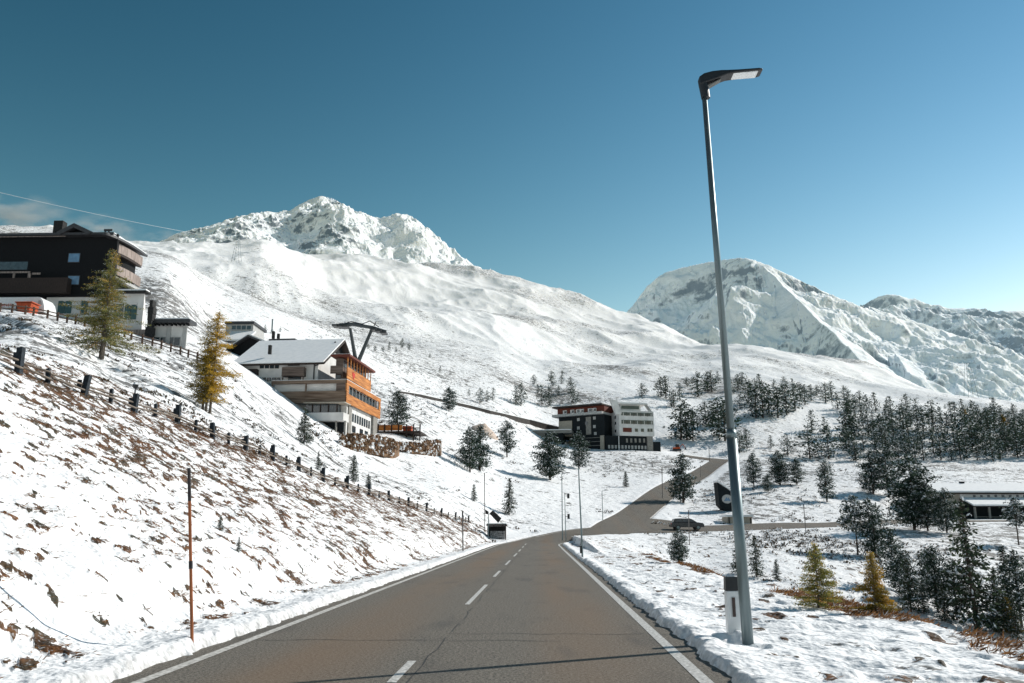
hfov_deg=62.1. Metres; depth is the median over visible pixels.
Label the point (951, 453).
pine tree
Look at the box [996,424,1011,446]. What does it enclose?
pine tree
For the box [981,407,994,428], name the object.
pine tree
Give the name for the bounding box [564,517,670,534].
road junction
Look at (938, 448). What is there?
pine tree
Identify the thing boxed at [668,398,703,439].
pine tree
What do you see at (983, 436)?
pine tree
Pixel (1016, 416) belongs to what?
pine tree
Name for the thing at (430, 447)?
boulder wall
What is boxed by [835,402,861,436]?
pine tree
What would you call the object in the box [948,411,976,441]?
pine tree
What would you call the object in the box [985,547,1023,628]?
pine tree
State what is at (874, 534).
pine tree
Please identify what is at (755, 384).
pine tree
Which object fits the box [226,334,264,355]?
gabled house
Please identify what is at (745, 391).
pine tree
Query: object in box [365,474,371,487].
spruce tree
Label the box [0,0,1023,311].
sky
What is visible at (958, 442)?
pine tree
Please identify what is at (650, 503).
hill road
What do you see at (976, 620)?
spruce tree
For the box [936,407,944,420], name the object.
pine tree
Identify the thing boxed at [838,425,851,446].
pine tree
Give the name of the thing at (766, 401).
pine tree
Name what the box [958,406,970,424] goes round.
pine tree
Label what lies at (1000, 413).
pine tree
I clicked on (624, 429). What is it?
window
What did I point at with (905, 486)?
pine tree
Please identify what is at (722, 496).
sign
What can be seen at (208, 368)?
larch tree
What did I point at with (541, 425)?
guard wall
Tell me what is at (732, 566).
spruce tree
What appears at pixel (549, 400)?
pine tree
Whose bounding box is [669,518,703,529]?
parked car
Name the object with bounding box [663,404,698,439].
pine tree
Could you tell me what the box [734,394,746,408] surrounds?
pine tree
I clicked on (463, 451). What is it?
pine tree
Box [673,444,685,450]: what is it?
digger
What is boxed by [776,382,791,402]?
pine tree
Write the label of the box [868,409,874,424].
pine tree
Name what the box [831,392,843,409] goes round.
pine tree
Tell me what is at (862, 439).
pine tree
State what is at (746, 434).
pine tree
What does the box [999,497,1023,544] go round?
pine tree
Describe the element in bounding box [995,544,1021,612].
spruce tree
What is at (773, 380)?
pine tree
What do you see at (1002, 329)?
range
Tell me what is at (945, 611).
spruce tree
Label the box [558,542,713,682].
edge line
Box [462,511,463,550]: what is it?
snow pole
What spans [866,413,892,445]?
pine tree
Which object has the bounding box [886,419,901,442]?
pine tree
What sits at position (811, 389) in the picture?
pine tree
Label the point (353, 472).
spruce tree
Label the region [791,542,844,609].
larch tree
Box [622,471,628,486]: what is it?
spruce tree
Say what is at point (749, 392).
pine tree
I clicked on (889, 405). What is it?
pine tree
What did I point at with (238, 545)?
spruce tree
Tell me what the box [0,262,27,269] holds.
window
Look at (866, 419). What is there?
pine tree
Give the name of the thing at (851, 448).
pine tree
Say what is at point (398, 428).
sun terrace
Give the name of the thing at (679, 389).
pine tree
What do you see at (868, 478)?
pine tree
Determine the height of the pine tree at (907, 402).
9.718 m
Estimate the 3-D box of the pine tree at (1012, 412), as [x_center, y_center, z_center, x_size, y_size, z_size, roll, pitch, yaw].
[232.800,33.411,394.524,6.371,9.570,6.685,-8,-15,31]
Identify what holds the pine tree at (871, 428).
on the snow ground at (470, 329)
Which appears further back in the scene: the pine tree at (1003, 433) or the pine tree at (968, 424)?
the pine tree at (968, 424)
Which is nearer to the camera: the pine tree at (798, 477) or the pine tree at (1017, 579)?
the pine tree at (1017, 579)
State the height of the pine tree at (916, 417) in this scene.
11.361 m
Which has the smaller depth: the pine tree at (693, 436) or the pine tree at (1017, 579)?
the pine tree at (1017, 579)
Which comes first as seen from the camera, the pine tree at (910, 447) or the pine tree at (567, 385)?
the pine tree at (910, 447)
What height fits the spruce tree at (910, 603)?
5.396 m
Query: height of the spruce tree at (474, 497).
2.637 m
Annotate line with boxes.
[131,528,585,682]
[387,544,525,681]
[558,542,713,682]
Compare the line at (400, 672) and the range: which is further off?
the range
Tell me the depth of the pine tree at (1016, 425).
318.17 m
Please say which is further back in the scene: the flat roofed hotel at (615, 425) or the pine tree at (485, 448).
the flat roofed hotel at (615, 425)
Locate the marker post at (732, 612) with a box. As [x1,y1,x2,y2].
[723,576,740,634]
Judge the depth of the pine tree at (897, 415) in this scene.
352.83 m
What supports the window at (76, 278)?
in the hotel at (59, 264)
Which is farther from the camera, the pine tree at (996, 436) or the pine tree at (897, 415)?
the pine tree at (897, 415)
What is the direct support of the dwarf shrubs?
on the snow ground at (470, 329)
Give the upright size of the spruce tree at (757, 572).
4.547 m
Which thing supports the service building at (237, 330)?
on the snow ground at (470, 329)
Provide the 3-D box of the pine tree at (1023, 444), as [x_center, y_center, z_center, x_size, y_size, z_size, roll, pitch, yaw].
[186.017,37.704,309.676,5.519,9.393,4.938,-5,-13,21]
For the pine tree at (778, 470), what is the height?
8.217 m
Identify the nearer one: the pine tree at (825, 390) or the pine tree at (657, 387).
the pine tree at (657, 387)
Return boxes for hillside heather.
[0,309,431,506]
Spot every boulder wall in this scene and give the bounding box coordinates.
[337,432,398,458]
[397,439,441,456]
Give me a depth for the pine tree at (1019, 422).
332.48 m
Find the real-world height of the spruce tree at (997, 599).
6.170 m
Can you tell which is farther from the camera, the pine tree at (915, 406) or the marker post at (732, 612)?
the pine tree at (915, 406)
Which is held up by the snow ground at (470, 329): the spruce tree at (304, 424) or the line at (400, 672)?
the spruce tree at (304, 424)
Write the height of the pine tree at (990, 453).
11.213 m
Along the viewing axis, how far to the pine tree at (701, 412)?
329.12 m
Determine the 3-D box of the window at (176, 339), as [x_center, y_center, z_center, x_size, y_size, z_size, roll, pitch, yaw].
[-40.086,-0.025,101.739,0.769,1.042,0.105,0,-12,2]
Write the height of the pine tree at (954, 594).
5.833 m
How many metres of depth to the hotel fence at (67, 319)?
90.84 m
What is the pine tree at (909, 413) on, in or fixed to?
on the snow ground at (470, 329)
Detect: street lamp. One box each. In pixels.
[561,472,569,539]
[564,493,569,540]
[578,465,582,556]
[698,68,762,644]
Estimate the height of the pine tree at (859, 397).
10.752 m
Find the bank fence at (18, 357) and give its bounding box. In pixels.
[0,347,469,521]
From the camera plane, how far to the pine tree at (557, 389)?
361.19 m
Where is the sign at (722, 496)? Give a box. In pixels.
[713,480,731,510]
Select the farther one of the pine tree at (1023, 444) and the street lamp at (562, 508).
the pine tree at (1023, 444)
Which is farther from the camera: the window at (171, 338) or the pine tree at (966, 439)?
the pine tree at (966, 439)
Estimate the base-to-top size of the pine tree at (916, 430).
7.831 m
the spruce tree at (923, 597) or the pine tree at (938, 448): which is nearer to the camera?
the spruce tree at (923, 597)
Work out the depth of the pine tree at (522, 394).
318.79 m
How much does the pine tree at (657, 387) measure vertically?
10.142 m
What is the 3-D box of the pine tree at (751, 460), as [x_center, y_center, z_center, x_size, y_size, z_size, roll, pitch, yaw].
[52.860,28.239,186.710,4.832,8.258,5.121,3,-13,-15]
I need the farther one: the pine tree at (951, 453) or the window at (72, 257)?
the pine tree at (951, 453)
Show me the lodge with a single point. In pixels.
(984, 500)
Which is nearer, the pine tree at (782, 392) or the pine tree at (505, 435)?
the pine tree at (505, 435)
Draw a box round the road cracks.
[301,554,669,682]
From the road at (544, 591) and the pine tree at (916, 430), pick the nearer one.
the road at (544, 591)
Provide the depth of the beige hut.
138.31 m
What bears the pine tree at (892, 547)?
on the snow ground at (470, 329)
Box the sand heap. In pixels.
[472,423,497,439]
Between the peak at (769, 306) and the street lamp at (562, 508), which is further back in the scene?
the peak at (769, 306)
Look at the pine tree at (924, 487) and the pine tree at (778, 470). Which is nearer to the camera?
the pine tree at (924, 487)
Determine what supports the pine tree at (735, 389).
on the snow ground at (470, 329)
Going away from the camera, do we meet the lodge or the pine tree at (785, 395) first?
the lodge
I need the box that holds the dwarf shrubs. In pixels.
[308,321,1023,607]
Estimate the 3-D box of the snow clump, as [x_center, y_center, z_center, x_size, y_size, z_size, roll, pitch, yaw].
[3.432,4.525,12.962,0.840,0.264,0.760,0,-12,2]
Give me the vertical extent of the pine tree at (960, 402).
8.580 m
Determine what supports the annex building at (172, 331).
on the snow ground at (470, 329)
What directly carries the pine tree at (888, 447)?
on the snow ground at (470, 329)
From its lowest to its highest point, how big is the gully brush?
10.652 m
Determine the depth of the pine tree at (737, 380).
405.05 m
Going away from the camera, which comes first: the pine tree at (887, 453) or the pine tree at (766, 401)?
the pine tree at (887, 453)
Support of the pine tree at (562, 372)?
on the snow ground at (470, 329)
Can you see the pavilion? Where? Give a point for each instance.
(561, 433)
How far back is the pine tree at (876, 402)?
382.95 m
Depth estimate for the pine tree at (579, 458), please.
213.66 m
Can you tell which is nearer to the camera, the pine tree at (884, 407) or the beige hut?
the beige hut
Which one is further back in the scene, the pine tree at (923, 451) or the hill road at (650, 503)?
the pine tree at (923, 451)
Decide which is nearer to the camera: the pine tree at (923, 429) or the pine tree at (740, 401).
the pine tree at (923, 429)
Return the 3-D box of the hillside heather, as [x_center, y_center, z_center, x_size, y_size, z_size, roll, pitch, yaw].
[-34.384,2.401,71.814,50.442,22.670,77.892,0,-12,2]
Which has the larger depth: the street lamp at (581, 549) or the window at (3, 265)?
the window at (3, 265)
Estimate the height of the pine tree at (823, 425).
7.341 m
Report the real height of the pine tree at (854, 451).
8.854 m
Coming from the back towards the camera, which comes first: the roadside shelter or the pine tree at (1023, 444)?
the pine tree at (1023, 444)
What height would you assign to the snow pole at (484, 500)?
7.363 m
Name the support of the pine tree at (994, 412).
on the snow ground at (470, 329)
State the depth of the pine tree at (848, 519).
105.26 m
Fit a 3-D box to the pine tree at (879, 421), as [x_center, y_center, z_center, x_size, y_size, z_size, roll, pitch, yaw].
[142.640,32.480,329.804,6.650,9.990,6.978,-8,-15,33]
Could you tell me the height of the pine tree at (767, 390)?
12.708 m
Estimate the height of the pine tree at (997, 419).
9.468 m
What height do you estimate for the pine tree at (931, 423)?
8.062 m
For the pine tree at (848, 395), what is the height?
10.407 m
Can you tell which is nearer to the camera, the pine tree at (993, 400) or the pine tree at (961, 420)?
the pine tree at (961, 420)
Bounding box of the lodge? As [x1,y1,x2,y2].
[903,481,1023,518]
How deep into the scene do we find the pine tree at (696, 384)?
390.62 m
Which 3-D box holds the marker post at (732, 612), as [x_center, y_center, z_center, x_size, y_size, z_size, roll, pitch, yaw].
[3.382,4.192,13.058,0.222,1.118,0.156,3,-13,-12]
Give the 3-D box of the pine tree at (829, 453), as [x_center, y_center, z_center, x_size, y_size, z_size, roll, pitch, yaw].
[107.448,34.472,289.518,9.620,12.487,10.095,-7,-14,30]
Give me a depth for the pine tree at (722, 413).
306.26 m
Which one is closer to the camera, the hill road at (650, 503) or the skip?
the skip
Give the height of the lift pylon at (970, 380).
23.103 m
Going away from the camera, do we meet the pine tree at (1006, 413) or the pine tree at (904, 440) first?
the pine tree at (904, 440)
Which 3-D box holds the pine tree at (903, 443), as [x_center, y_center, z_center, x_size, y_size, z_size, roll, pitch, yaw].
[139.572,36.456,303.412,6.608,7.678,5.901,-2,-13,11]
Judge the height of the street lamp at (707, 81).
9.738 m
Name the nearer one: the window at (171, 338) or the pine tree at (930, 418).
the window at (171, 338)
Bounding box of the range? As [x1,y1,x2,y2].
[862,294,1023,354]
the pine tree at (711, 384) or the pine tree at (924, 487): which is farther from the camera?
the pine tree at (711, 384)
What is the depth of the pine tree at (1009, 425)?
332.43 m
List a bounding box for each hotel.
[0,220,156,337]
[552,399,660,451]
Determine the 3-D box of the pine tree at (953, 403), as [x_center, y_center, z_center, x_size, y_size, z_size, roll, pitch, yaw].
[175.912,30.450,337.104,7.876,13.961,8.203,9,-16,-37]
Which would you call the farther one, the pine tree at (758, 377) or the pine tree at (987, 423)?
the pine tree at (758, 377)
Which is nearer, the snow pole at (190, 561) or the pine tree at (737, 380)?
the snow pole at (190, 561)
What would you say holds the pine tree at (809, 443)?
on the snow ground at (470, 329)
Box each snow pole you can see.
[187,468,193,642]
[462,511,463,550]
[484,473,484,528]
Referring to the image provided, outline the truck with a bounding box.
[0,297,55,315]
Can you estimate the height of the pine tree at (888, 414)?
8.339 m
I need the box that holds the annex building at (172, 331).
[154,318,196,348]
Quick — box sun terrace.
[377,424,425,440]
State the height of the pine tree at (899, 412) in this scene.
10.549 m
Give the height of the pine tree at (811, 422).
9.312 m
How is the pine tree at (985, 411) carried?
on the snow ground at (470, 329)
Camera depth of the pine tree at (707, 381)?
409.63 m
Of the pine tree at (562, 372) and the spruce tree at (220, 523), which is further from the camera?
the pine tree at (562, 372)
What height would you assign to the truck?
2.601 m
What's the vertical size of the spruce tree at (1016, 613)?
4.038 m
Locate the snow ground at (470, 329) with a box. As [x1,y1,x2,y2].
[0,225,1023,682]
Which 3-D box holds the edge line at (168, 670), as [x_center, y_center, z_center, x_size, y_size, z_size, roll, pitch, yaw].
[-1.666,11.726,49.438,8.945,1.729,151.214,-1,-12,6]
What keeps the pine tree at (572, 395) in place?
on the snow ground at (470, 329)
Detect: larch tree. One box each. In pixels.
[47,249,163,359]
[181,310,243,412]
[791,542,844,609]
[848,551,901,612]
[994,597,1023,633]
[1000,415,1007,425]
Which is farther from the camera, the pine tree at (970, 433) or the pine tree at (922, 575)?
the pine tree at (970, 433)
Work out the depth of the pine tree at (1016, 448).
307.11 m
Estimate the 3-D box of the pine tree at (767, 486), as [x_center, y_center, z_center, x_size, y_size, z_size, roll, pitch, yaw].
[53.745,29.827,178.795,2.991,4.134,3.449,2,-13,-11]
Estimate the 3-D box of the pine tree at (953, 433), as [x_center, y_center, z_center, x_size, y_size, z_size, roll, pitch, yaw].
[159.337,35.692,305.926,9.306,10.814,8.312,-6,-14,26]
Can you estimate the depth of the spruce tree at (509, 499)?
126.96 m
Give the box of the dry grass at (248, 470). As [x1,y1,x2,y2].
[0,347,493,678]
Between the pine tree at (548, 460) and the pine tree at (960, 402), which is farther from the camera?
the pine tree at (960, 402)
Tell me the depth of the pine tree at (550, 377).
385.03 m
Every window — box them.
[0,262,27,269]
[67,253,80,262]
[68,275,79,284]
[170,337,173,344]
[174,337,180,345]
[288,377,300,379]
[623,428,631,431]
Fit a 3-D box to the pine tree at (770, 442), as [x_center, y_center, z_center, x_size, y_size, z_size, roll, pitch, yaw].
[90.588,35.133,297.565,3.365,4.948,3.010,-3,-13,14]
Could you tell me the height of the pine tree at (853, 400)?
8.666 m
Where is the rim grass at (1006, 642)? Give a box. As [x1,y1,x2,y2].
[639,553,1023,660]
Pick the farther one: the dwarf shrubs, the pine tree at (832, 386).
the pine tree at (832, 386)
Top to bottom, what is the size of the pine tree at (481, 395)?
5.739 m
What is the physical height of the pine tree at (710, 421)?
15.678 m
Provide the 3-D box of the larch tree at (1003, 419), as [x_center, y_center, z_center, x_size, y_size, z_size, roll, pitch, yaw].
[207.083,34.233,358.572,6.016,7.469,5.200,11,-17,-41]
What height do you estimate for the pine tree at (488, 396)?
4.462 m
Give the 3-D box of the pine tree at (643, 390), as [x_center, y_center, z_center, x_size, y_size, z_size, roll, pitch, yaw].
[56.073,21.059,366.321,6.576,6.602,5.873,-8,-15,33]
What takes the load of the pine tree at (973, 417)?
on the snow ground at (470, 329)
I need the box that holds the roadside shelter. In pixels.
[486,523,506,539]
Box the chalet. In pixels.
[234,339,380,434]
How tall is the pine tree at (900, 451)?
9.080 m
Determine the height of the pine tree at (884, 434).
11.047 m
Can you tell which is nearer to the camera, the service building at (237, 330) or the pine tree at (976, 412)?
the service building at (237, 330)
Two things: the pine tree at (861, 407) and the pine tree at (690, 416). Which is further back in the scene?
the pine tree at (861, 407)
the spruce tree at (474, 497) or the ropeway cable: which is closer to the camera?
the spruce tree at (474, 497)
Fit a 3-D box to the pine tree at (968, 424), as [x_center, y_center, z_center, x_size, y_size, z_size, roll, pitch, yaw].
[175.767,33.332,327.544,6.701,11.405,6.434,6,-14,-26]
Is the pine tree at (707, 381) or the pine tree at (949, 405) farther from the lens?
the pine tree at (707, 381)
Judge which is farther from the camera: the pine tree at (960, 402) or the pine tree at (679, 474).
the pine tree at (960, 402)
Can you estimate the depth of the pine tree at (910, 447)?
294.26 m
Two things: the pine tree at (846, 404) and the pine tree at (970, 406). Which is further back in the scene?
the pine tree at (970, 406)
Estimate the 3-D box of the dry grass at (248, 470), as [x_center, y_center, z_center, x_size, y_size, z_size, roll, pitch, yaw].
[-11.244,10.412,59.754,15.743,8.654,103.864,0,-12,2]
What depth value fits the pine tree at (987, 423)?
319.63 m
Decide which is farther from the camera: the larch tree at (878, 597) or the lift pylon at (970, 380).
the lift pylon at (970, 380)
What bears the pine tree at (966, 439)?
on the snow ground at (470, 329)
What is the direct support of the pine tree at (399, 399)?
on the snow ground at (470, 329)
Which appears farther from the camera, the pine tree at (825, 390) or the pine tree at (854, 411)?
the pine tree at (825, 390)
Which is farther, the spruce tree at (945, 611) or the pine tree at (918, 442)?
the pine tree at (918, 442)
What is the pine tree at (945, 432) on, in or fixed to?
on the snow ground at (470, 329)
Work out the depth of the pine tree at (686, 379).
425.15 m
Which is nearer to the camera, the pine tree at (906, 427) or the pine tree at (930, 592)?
the pine tree at (930, 592)
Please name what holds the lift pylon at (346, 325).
on the snow ground at (470, 329)
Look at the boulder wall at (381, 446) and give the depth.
127.11 m
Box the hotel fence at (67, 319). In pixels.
[0,303,200,359]
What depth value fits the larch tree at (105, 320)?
54.77 m
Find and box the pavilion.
[531,429,573,444]
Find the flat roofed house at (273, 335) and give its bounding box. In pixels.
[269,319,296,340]
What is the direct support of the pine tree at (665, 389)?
on the snow ground at (470, 329)
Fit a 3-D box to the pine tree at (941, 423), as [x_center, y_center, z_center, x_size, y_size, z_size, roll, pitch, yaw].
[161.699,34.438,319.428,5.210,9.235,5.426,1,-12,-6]
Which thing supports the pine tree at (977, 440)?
on the snow ground at (470, 329)
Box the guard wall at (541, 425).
[398,391,558,428]
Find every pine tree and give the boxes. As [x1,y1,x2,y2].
[381,390,412,424]
[439,386,457,409]
[456,426,483,471]
[466,424,496,470]
[474,388,486,402]
[483,390,491,401]
[494,420,519,456]
[511,386,520,403]
[514,383,526,404]
[529,430,568,479]
[536,385,547,405]
[544,386,555,405]
[545,370,556,386]
[554,385,561,395]
[559,370,565,383]
[565,376,576,392]
[565,430,592,468]
[566,387,578,403]
[637,384,648,396]
[653,376,668,395]
[658,376,671,398]
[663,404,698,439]
[664,529,689,561]
[665,452,704,502]
[667,389,678,406]
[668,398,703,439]
[675,382,686,399]
[682,377,689,386]
[683,410,703,440]
[687,371,708,396]
[696,401,715,425]
[699,397,738,436]
[700,400,719,423]
[702,369,720,391]
[703,371,714,391]
[705,398,740,440]
[731,380,737,393]
[733,374,743,389]
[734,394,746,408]
[736,372,752,387]
[736,430,748,452]
[738,380,754,400]
[738,428,754,448]
[741,382,781,417]
[741,451,761,486]
[743,385,766,417]
[744,383,754,404]
[749,378,760,390]
[754,374,763,389]
[758,384,779,412]
[761,474,772,491]
[767,435,774,447]
[768,387,787,417]
[768,450,793,484]
[770,379,777,390]
[773,384,801,414]
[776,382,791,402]
[777,434,795,455]
[783,383,804,410]
[788,458,806,484]
[793,425,826,458]
[795,384,814,404]
[803,409,819,431]
[805,384,817,399]
[814,459,837,501]
[815,424,843,458]
[817,382,833,402]
[817,416,830,433]
[826,381,837,400]
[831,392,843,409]
[833,410,857,438]
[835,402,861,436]
[835,494,869,554]
[836,427,860,453]
[838,385,850,397]
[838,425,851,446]
[839,397,852,414]
[840,391,858,410]
[846,394,858,410]
[846,443,861,460]
[847,437,862,460]
[848,496,894,556]
[850,390,869,412]
[850,419,859,437]
[852,404,857,420]
[854,448,892,493]
[855,404,870,426]
[855,429,870,451]
[858,410,877,435]
[862,394,871,411]
[865,422,880,443]
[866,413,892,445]
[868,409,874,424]
[868,430,881,454]
[869,392,880,411]
[872,412,886,432]
[873,446,902,492]
[873,528,911,587]
[876,424,893,449]
[877,454,941,529]
[879,439,898,460]
[880,404,887,416]
[881,396,896,418]
[882,408,894,424]
[882,414,902,434]
[885,550,920,597]
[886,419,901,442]
[889,436,906,460]
[892,404,906,420]
[893,405,913,427]
[895,434,912,452]
[896,432,916,459]
[897,412,912,438]
[899,393,912,411]
[901,419,918,450]
[905,408,913,425]
[907,404,928,429]
[907,478,947,530]
[908,437,921,457]
[909,424,925,442]
[911,398,920,415]
[912,435,925,450]
[913,433,931,460]
[914,544,956,611]
[914,548,937,589]
[917,399,947,430]
[919,418,930,437]
[925,429,941,456]
[925,488,960,532]
[926,422,936,441]
[926,427,950,459]
[935,421,948,441]
[935,559,971,619]
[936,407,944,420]
[939,412,955,432]
[941,429,949,449]
[942,401,963,431]
[943,426,964,452]
[944,402,954,420]
[945,442,957,460]
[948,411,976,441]
[953,432,968,460]
[956,430,974,456]
[958,399,964,410]
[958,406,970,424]
[960,419,988,451]
[963,414,978,440]
[964,409,985,434]
[965,401,977,417]
[968,429,984,452]
[969,404,985,426]
[971,441,982,459]
[976,407,998,437]
[976,413,986,439]
[976,429,990,455]
[979,431,1003,460]
[980,415,994,444]
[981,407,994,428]
[984,404,1004,427]
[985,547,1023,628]
[989,397,1002,422]
[989,430,1004,452]
[991,437,1007,459]
[992,417,1005,433]
[992,425,1019,453]
[994,405,1007,423]
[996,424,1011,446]
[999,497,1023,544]
[1002,422,1023,457]
[1003,419,1020,437]
[1004,411,1012,424]
[1004,420,1023,447]
[1007,403,1019,420]
[1011,413,1021,427]
[1014,412,1023,442]
[1018,432,1023,454]
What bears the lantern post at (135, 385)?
on the snow ground at (470, 329)
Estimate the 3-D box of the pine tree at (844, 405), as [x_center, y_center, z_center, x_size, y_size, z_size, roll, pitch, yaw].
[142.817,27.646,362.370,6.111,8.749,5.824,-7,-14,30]
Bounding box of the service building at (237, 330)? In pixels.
[221,321,266,341]
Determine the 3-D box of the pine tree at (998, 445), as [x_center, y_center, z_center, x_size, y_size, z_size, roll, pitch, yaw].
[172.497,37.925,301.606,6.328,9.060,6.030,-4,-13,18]
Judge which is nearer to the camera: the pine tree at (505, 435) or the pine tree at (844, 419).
the pine tree at (505, 435)
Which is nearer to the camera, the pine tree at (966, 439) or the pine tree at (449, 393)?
the pine tree at (449, 393)
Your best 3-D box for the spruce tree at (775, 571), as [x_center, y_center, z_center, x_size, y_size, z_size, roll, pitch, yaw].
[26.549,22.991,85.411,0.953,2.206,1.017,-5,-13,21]
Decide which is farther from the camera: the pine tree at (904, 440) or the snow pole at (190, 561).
the pine tree at (904, 440)
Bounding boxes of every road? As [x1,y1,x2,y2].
[111,519,1016,682]
[589,455,727,528]
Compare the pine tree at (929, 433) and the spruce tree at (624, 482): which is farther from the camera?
the pine tree at (929, 433)
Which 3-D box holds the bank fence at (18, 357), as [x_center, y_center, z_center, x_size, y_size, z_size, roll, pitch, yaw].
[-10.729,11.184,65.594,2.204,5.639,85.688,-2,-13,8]
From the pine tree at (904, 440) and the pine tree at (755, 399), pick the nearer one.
the pine tree at (904, 440)
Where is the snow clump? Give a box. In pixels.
[711,630,763,644]
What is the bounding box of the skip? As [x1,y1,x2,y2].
[15,301,40,313]
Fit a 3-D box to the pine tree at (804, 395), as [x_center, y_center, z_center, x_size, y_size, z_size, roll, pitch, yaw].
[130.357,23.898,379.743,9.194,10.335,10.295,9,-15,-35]
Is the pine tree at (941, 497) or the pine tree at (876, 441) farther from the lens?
the pine tree at (876, 441)
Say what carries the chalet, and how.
on the snow ground at (470, 329)
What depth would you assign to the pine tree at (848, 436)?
297.87 m
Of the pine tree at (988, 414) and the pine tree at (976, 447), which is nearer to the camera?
the pine tree at (976, 447)
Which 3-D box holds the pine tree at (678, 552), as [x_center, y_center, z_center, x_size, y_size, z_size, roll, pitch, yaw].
[8.512,10.511,43.471,1.417,1.866,1.426,-12,-17,44]
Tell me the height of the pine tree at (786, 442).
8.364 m
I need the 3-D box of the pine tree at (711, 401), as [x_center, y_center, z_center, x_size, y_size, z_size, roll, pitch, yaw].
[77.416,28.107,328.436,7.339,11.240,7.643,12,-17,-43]
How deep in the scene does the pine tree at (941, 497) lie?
125.36 m
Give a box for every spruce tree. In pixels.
[217,516,222,530]
[235,538,241,552]
[295,408,314,443]
[314,451,321,470]
[348,455,358,481]
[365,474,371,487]
[470,484,477,500]
[501,478,517,514]
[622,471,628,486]
[727,545,748,572]
[747,536,765,576]
[772,559,780,579]
[896,557,926,611]
[917,586,930,613]
[931,583,955,621]
[938,497,1007,629]
[979,567,1020,633]
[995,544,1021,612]
[1005,595,1023,639]
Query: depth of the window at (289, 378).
135.95 m
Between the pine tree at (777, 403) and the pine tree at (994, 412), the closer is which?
the pine tree at (777, 403)
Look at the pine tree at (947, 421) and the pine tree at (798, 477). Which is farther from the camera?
the pine tree at (947, 421)
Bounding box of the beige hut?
[719,515,752,523]
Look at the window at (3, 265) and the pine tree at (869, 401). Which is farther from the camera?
the pine tree at (869, 401)
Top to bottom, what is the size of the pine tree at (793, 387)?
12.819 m
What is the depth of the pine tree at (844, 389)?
426.06 m
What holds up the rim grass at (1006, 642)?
on the snow ground at (470, 329)
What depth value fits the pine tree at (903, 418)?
325.37 m
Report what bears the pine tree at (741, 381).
on the snow ground at (470, 329)
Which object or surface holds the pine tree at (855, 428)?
on the snow ground at (470, 329)
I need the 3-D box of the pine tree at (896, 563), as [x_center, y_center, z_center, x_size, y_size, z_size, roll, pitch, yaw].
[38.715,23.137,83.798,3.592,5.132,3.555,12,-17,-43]
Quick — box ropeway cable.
[3,193,235,240]
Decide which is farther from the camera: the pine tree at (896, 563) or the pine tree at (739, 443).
the pine tree at (739, 443)
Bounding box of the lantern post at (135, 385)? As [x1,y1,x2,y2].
[132,382,138,393]
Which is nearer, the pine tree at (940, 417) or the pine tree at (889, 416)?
the pine tree at (889, 416)
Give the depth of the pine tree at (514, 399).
315.90 m
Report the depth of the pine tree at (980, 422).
329.33 m
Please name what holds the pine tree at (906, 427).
on the snow ground at (470, 329)
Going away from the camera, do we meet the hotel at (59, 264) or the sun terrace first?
the hotel at (59, 264)
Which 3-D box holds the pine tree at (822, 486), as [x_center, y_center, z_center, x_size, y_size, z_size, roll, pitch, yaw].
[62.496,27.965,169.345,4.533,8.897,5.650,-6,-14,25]
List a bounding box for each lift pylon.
[332,321,387,360]
[964,363,978,397]
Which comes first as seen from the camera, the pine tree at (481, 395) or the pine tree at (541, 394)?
the pine tree at (481, 395)
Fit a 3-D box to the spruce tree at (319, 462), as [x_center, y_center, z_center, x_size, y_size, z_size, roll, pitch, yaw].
[-13.744,8.483,60.334,0.645,1.519,0.633,-9,-15,35]
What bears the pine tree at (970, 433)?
on the snow ground at (470, 329)
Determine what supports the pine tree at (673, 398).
on the snow ground at (470, 329)
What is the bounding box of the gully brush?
[638,530,990,603]
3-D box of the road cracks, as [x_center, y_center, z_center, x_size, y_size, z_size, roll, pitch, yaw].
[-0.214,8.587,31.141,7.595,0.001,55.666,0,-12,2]
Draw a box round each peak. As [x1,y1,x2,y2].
[160,196,490,269]
[627,258,1023,402]

